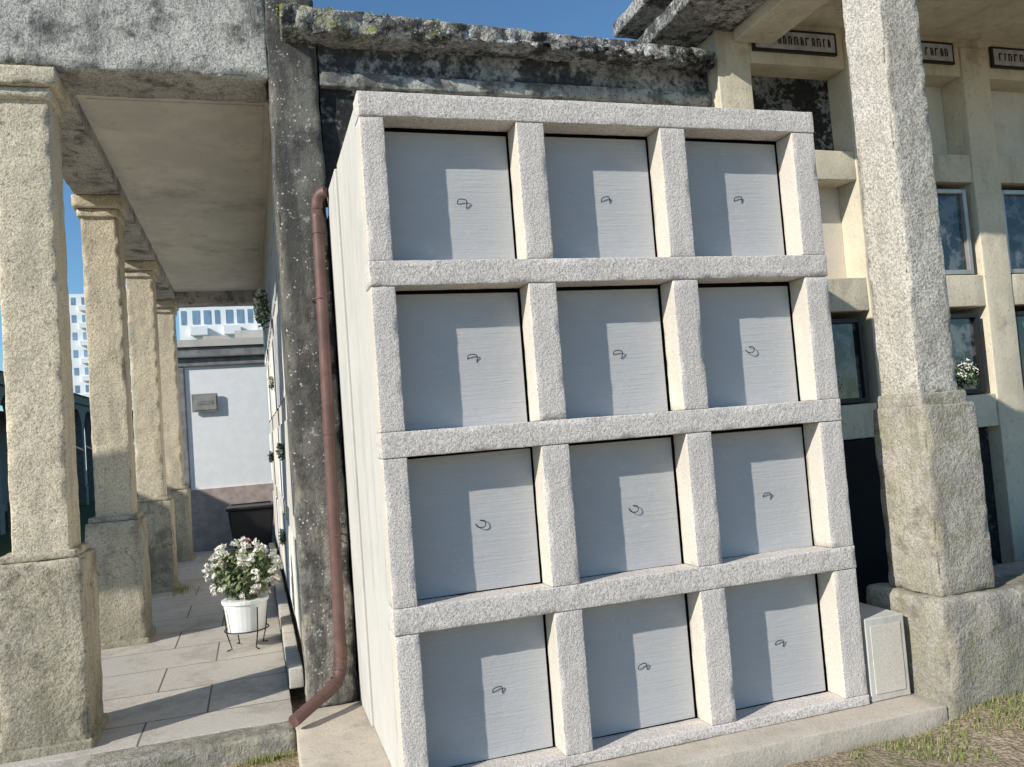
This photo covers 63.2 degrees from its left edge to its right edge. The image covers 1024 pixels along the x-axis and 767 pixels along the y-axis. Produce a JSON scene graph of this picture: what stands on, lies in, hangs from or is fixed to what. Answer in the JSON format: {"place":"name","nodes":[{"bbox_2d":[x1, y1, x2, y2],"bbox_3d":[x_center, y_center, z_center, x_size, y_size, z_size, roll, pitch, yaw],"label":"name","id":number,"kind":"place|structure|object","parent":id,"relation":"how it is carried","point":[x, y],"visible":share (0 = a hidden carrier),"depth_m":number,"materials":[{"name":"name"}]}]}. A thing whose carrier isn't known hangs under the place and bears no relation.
{"place":"outdoors","nodes":[
{"label":"outdoors","id":0,"kind":"place"},
{"bbox_2d":[0,411,8,510],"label":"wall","id":1,"kind":"structure","parent":0,"point":[4,470],"depth_m":30.72,"materials":[{"name":"black"}]},
{"bbox_2d":[69,292,135,469],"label":"apartment building","id":2,"kind":"structure","parent":0,"point":[79,344],"depth_m":136.45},
{"bbox_2d":[71,296,132,468],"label":"windows and balconies","id":3,"kind":"structure","parent":2,"relation":"in","point":[81,308],"depth_m":136.32,"materials":[{"name":"glass"}]},
{"bbox_2d":[178,306,262,339],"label":"apartment building","id":4,"kind":"structure","parent":0,"point":[196,323],"depth_m":79.27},
{"bbox_2d":[181,309,262,335],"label":"windows and balconies","id":5,"kind":"structure","parent":4,"relation":"in","point":[228,329],"depth_m":79.09,"materials":[{"name":"blue glass"}]},
{"bbox_2d":[0,0,636,410],"label":"sky","id":6,"kind":"structure","parent":0,"point":[577,18],"materials":[{"name":"blue"}]},
{"bbox_2d":[0,466,1023,766],"bbox_3d":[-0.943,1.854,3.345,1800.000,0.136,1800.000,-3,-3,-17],"label":"ground","id":7,"kind":"structure","parent":0,"point":[1006,746],"depth_m":3.91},
{"bbox_2d":[0,372,136,534],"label":"arches","id":8,"kind":"structure","parent":7,"relation":"on","point":[86,491],"depth_m":30.75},
{"bbox_2d":[0,542,302,766],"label":"gallery floor","id":9,"kind":"structure","parent":7,"relation":"on","point":[183,674],"depth_m":5.71,"materials":[{"name":"white tile"}]},
{"bbox_2d":[0,542,108,764],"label":"pedestal","id":10,"kind":"object","parent":9,"relation":"on","point":[51,690],"visible":0.87,"depth_m":4.45,"materials":[{"name":"stone"}]},
{"bbox_2d":[0,99,79,554],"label":"shaft","id":11,"kind":"object","parent":10,"relation":"on","point":[40,435],"visible":0.95,"depth_m":4.61,"materials":[{"name":"stone"}]},
{"bbox_2d":[0,64,70,121],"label":"capital","id":12,"kind":"object","parent":11,"relation":"on","point":[21,82],"visible":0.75,"depth_m":4.66,"materials":[{"name":"stone"}]},
{"bbox_2d":[84,511,155,649],"bbox_3d":[-3.304,1.695,7.023,0.467,1.179,0.486,-3,-3,-17],"label":"pedestal","id":13,"kind":"object","parent":9,"relation":"on","point":[119,544],"visible":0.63,"depth_m":6.83,"materials":[{"name":"stone"}]},
{"bbox_2d":[81,217,137,517],"bbox_3d":[-3.443,-0.128,7.119,0.294,2.576,0.309,-3,-3,-17],"label":"shaft","id":14,"kind":"object","parent":13,"relation":"on","point":[110,392],"visible":0.97,"depth_m":6.99,"materials":[{"name":"stone"}]},
{"bbox_2d":[71,195,128,225],"bbox_3d":[-3.550,-1.486,7.190,0.395,0.182,0.414,-3,-3,-17],"label":"capital","id":15,"kind":"object","parent":14,"relation":"on","point":[116,206],"visible":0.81,"depth_m":7.02,"materials":[{"name":"stone"}]},
{"bbox_2d":[137,495,180,593],"bbox_3d":[-4.074,1.885,9.499,0.466,1.178,0.486,-3,-3,-17],"label":"pedestal","id":16,"kind":"object","parent":9,"relation":"on","point":[159,512],"visible":0.48,"depth_m":9.32,"materials":[{"name":"stone"}]},
{"bbox_2d":[126,277,166,498],"bbox_3d":[-4.212,0.061,9.595,0.293,2.577,0.309,-3,-3,-17],"label":"shaft","id":17,"kind":"object","parent":16,"relation":"on","point":[149,442],"visible":0.96,"depth_m":9.46,"materials":[{"name":"stone"}]},
{"bbox_2d":[124,261,159,281],"bbox_3d":[-4.319,-1.297,9.667,0.393,0.182,0.414,-3,-3,-17],"label":"capital","id":18,"kind":"object","parent":17,"relation":"on","point":[142,268],"visible":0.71,"depth_m":9.50,"materials":[{"name":"stone"}]},
{"bbox_2d":[167,485,195,561],"bbox_3d":[-4.858,2.077,12.023,0.465,1.177,0.487,-3,-3,-17],"label":"pedestal","id":19,"kind":"object","parent":9,"relation":"on","point":[181,495],"visible":0.46,"depth_m":11.86,"materials":[{"name":"stone"}]},
{"bbox_2d":[157,312,184,486],"bbox_3d":[-4.997,0.254,12.119,0.293,2.577,0.310,-3,-3,-17],"label":"shaft","id":20,"kind":"object","parent":19,"relation":"on","point":[172,426],"visible":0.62,"depth_m":11.99,"materials":[{"name":"stone"}]},
{"bbox_2d":[157,300,178,315],"bbox_3d":[-5.104,-1.104,12.190,0.393,0.182,0.414,-3,-3,-17],"label":"capital","id":21,"kind":"object","parent":20,"relation":"on","point":[164,306],"visible":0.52,"depth_m":12.03,"materials":[{"name":"stone"}]},
{"bbox_2d":[202,536,283,651],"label":"potted flowers","id":22,"kind":"object","parent":9,"relation":"on","point":[244,612],"visible":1,"depth_m":6.39,"materials":[{"name":"white plant"}]},
{"bbox_2d":[225,501,273,548],"bbox_3d":[-3.983,2.183,12.749,0.720,0.680,0.640,-3,-3,-17],"label":"waste bin","id":23,"kind":"object","parent":9,"relation":"on","point":[251,521],"visible":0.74,"depth_m":12.51,"materials":[{"name":"black plastic"}]},
{"bbox_2d":[0,0,358,706],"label":"covered gallery","id":24,"kind":"object","parent":7,"relation":"on","point":[190,132],"visible":0.83,"depth_m":5.08,"materials":[{"name":"granite"},{"name":"warm granite"},{"name":"plaster"}]},
{"bbox_2d":[252,295,265,327],"bbox_3d":[-2.979,-0.860,9.849,0.188,0.409,0.226,-3,-3,-17],"label":"flower bouquet","id":25,"kind":"object","parent":24,"relation":"attached to","point":[253,309],"visible":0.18,"depth_m":9.82,"materials":[{"name":"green plant"}]},
{"bbox_2d":[253,288,270,329],"bbox_3d":[-2.465,-0.736,8.218,0.177,0.422,0.218,-3,-3,-17],"label":"flower bouquet","id":26,"kind":"object","parent":24,"relation":"attached to","point":[262,305],"visible":1,"depth_m":8.19,"materials":[{"name":"green plant"}]},
{"bbox_2d":[267,376,273,389],"bbox_3d":[-2.513,-0.004,8.669,0.086,0.148,0.096,-6,-3,29],"label":"flower bouquet","id":27,"kind":"object","parent":24,"relation":"attached to","point":[270,380],"visible":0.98,"depth_m":8.65,"materials":[{"name":"green plant"}]},
{"bbox_2d":[267,451,273,462],"bbox_3d":[-3.079,0.936,10.624,0.100,0.167,0.105,-3,-3,-17],"label":"flower bouquet","id":28,"kind":"object","parent":24,"relation":"attached to","point":[271,457],"visible":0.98,"depth_m":10.61,"materials":[{"name":"green plant"}]},
{"bbox_2d":[274,443,284,460],"bbox_3d":[-1.866,0.547,6.726,0.106,0.151,0.095,-6,-3,29],"label":"flower bouquet","id":29,"kind":"object","parent":24,"relation":"attached to","point":[280,450],"visible":0.97,"depth_m":6.72,"materials":[{"name":"green plant"}]},
{"bbox_2d":[278,528,285,544],"bbox_3d":[-2.099,1.409,7.639,0.096,0.172,0.119,-3,-3,-17],"label":"flower bouquet","id":30,"kind":"object","parent":24,"relation":"attached to","point":[282,538],"visible":0.97,"depth_m":7.62,"materials":[{"name":"green plant"}]},
{"bbox_2d":[289,186,347,726],"bbox_3d":[-1.136,0.340,4.755,0.185,3.031,0.512,-6,-3,23],"label":"drainpipe","id":31,"kind":"object","parent":24,"relation":"attached to","point":[308,708],"visible":1,"depth_m":4.88,"materials":[{"name":"brown plastic"}]},
{"bbox_2d":[83,721,295,766],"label":"stone kerb","id":32,"kind":"structure","parent":7,"relation":"on","point":[221,748],"depth_m":4.38,"materials":[{"name":"grey stone"}]},
{"bbox_2d":[184,364,272,489],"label":"walls","id":33,"kind":"structure","parent":7,"relation":"on","point":[229,443],"depth_m":14.01,"materials":[{"name":"white paint"}]},
{"bbox_2d":[191,393,218,412],"bbox_3d":[-5.114,0.319,13.860,0.410,0.300,0.046,-3,-3,-17],"label":"wall sign","id":34,"kind":"object","parent":33,"relation":"attached to","point":[208,402],"visible":1,"depth_m":13.84,"materials":[{"name":"metal"}]},
{"bbox_2d":[177,344,264,487],"bbox_3d":[-2.841,0.569,17.175,7.560,2.358,5.120,-3,-3,-17],"label":"eave","id":35,"kind":"object","parent":33,"relation":"attached to","point":[219,356],"visible":0.11,"depth_m":13.88,"materials":[{"name":"grey concrete"}]},
{"bbox_2d":[177,330,263,347],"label":"roof","id":36,"kind":"structure","parent":35,"relation":"on","point":[248,337],"depth_m":13.97,"materials":[{"name":"paint"}]},
{"bbox_2d":[191,483,276,551],"bbox_3d":[-2.738,2.302,17.032,7.290,1.120,4.860,-3,-3,-17],"label":"base course","id":37,"kind":"object","parent":33,"relation":"on","point":[211,525],"visible":0.07,"depth_m":13.82,"materials":[{"name":"stone"}]},
{"bbox_2d":[295,693,947,766],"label":"concrete plinth","id":38,"kind":"structure","parent":7,"relation":"on","point":[345,735],"depth_m":4.00,"materials":[{"name":"grey concrete"}]},
{"bbox_2d":[327,90,869,766],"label":"burial niche block","id":39,"kind":"structure","parent":38,"relation":"on","point":[595,476],"depth_m":4.01,"materials":[{"name":"stone"}]},
{"bbox_2d":[275,2,715,206],"bbox_3d":[-0.127,-1.780,5.969,3.000,1.088,1.425,-3,-3,-17],"label":"weathered roof canopy","id":40,"kind":"object","parent":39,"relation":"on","point":[361,51],"visible":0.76,"depth_m":5.39,"materials":[{"name":"concrete"}]},
{"bbox_2d":[859,602,910,701],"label":"stone box","id":41,"kind":"structure","parent":38,"relation":"on","point":[885,659],"depth_m":4.28,"materials":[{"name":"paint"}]},
{"bbox_2d":[697,25,1023,563],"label":"niche grid","id":42,"kind":"object","parent":7,"relation":"on","point":[983,174],"visible":0.36,"depth_m":6.42,"materials":[{"name":"beige concrete"}]},
{"bbox_2d":[613,0,766,47],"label":"porch roof","id":43,"kind":"structure","parent":42,"relation":"attached to","point":[687,23],"depth_m":5.84,"materials":[{"name":"grey concrete"}]},
{"bbox_2d":[751,30,837,56],"bbox_3d":[2.065,-2.496,6.077,0.720,0.170,0.031,-3,-3,-17],"label":"name plaque","id":44,"kind":"object","parent":42,"relation":"attached to","point":[807,42],"visible":0.81,"depth_m":6.09,"materials":[{"name":"grey stone"}]},
{"bbox_2d":[831,318,869,403],"bbox_3d":[2.228,-0.152,6.011,0.756,0.620,0.050,-3,-3,-17],"label":"frame","id":45,"kind":"object","parent":42,"relation":"attached to","point":[862,359],"visible":0.45,"depth_m":6.09,"materials":[{"name":"black metal"}]},
{"bbox_2d":[832,323,861,398],"bbox_3d":[2.223,-0.151,6.026,0.693,0.557,0.010,-3,-3,-17],"label":"glass","id":46,"kind":"object","parent":45,"relation":"attached to","point":[846,355],"visible":0.36,"depth_m":6.09,"materials":[{"name":"glass"}]},
{"bbox_2d":[843,439,888,603],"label":"dark panels","id":47,"kind":"object","parent":42,"relation":"attached to","point":[864,498],"visible":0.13,"depth_m":5.93,"materials":[{"name":"black"}]},
{"bbox_2d":[751,76,1023,564],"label":"old lids","id":48,"kind":"object","parent":42,"relation":"attached to","point":[788,94],"visible":0.17,"depth_m":6.38,"materials":[{"name":"stone"}]},
{"bbox_2d":[837,358,978,388],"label":"niche flowers","id":49,"kind":"object","parent":42,"relation":"attached to","point":[965,374],"visible":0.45,"depth_m":6.38,"materials":[{"name":"white plant"}]},
{"bbox_2d":[920,40,954,64],"bbox_3d":[3.112,-2.560,6.407,0.720,0.170,0.031,-3,-3,-17],"label":"name plaque","id":50,"kind":"object","parent":42,"relation":"attached to","point":[941,53],"visible":0.52,"depth_m":6.46,"materials":[{"name":"grey stone"}]},
{"bbox_2d":[937,189,973,275],"bbox_3d":[3.202,-1.161,6.392,0.756,0.670,0.050,-3,-3,-17],"label":"frame","id":51,"kind":"object","parent":42,"relation":"attached to","point":[961,193],"visible":0.41,"depth_m":6.47,"materials":[{"name":"metal"}]},
{"bbox_2d":[937,194,966,269],"bbox_3d":[3.198,-1.160,6.406,0.693,0.607,0.010,-3,-3,-17],"label":"glass","id":52,"kind":"object","parent":51,"relation":"attached to","point":[951,228],"visible":0.36,"depth_m":6.47,"materials":[{"name":"glass"}]},
{"bbox_2d":[950,313,986,393],"bbox_3d":[3.275,-0.215,6.342,0.756,0.620,0.050,-3,-3,-17],"label":"frame","id":53,"kind":"object","parent":42,"relation":"attached to","point":[979,351],"visible":0.5,"depth_m":6.43,"materials":[{"name":"black metal"}]},
{"bbox_2d":[950,318,979,389],"bbox_3d":[3.271,-0.214,6.356,0.693,0.557,0.010,-3,-3,-17],"label":"glass","id":54,"kind":"object","parent":53,"relation":"attached to","point":[963,340],"visible":0.36,"depth_m":6.42,"materials":[{"name":"glass"}]},
{"bbox_2d":[988,46,1023,70],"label":"name plaque","id":55,"kind":"object","parent":42,"relation":"attached to","point":[1006,58],"visible":1,"depth_m":6.67,"materials":[{"name":"grey stone"}]},
{"bbox_2d":[1002,190,1023,273],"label":"frame","id":56,"kind":"object","parent":42,"relation":"attached to","point":[1016,193],"visible":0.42,"depth_m":6.61,"materials":[{"name":"metal"}]},
{"bbox_2d":[1004,195,1023,268],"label":"glass","id":57,"kind":"object","parent":56,"relation":"attached to","point":[1014,207],"depth_m":6.67,"materials":[{"name":"glass"}]},
{"bbox_2d":[1015,311,1023,389],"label":"frame","id":58,"kind":"object","parent":42,"relation":"attached to","point":[1019,313],"visible":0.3,"depth_m":6.55,"materials":[{"name":"black metal"}]},
{"bbox_2d":[1017,316,1023,376],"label":"glass","id":59,"kind":"object","parent":58,"relation":"attached to","point":[1020,320],"depth_m":6.60,"materials":[{"name":"glass"}]},
{"bbox_2d":[865,560,1023,718],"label":"stone wall","id":60,"kind":"structure","parent":7,"relation":"on","point":[964,651],"depth_m":4.22,"materials":[{"name":"stone"}]},
{"bbox_2d":[873,390,994,596],"bbox_3d":[2.255,0.571,4.476,0.363,1.052,0.384,-3,-3,-17],"label":"pedestal","id":61,"kind":"object","parent":60,"relation":"on","point":[933,496],"visible":1,"depth_m":4.32,"materials":[{"name":"stone"}]},
{"bbox_2d":[842,0,957,395],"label":"shaft","id":62,"kind":"object","parent":61,"relation":"on","point":[907,281],"visible":0.94,"depth_m":4.45,"materials":[{"name":"stone"}]},
{"bbox_2d":[733,0,1023,48],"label":"porch beams","id":63,"kind":"structure","parent":62,"relation":"on","point":[976,24],"depth_m":6.06,"materials":[{"name":"beige concrete"}]},
{"bbox_2d":[167,582,1023,766],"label":"grass","id":64,"kind":"structure","parent":0,"point":[279,755],"depth_m":3.98,"materials":[{"name":"green plant"}]}
]}

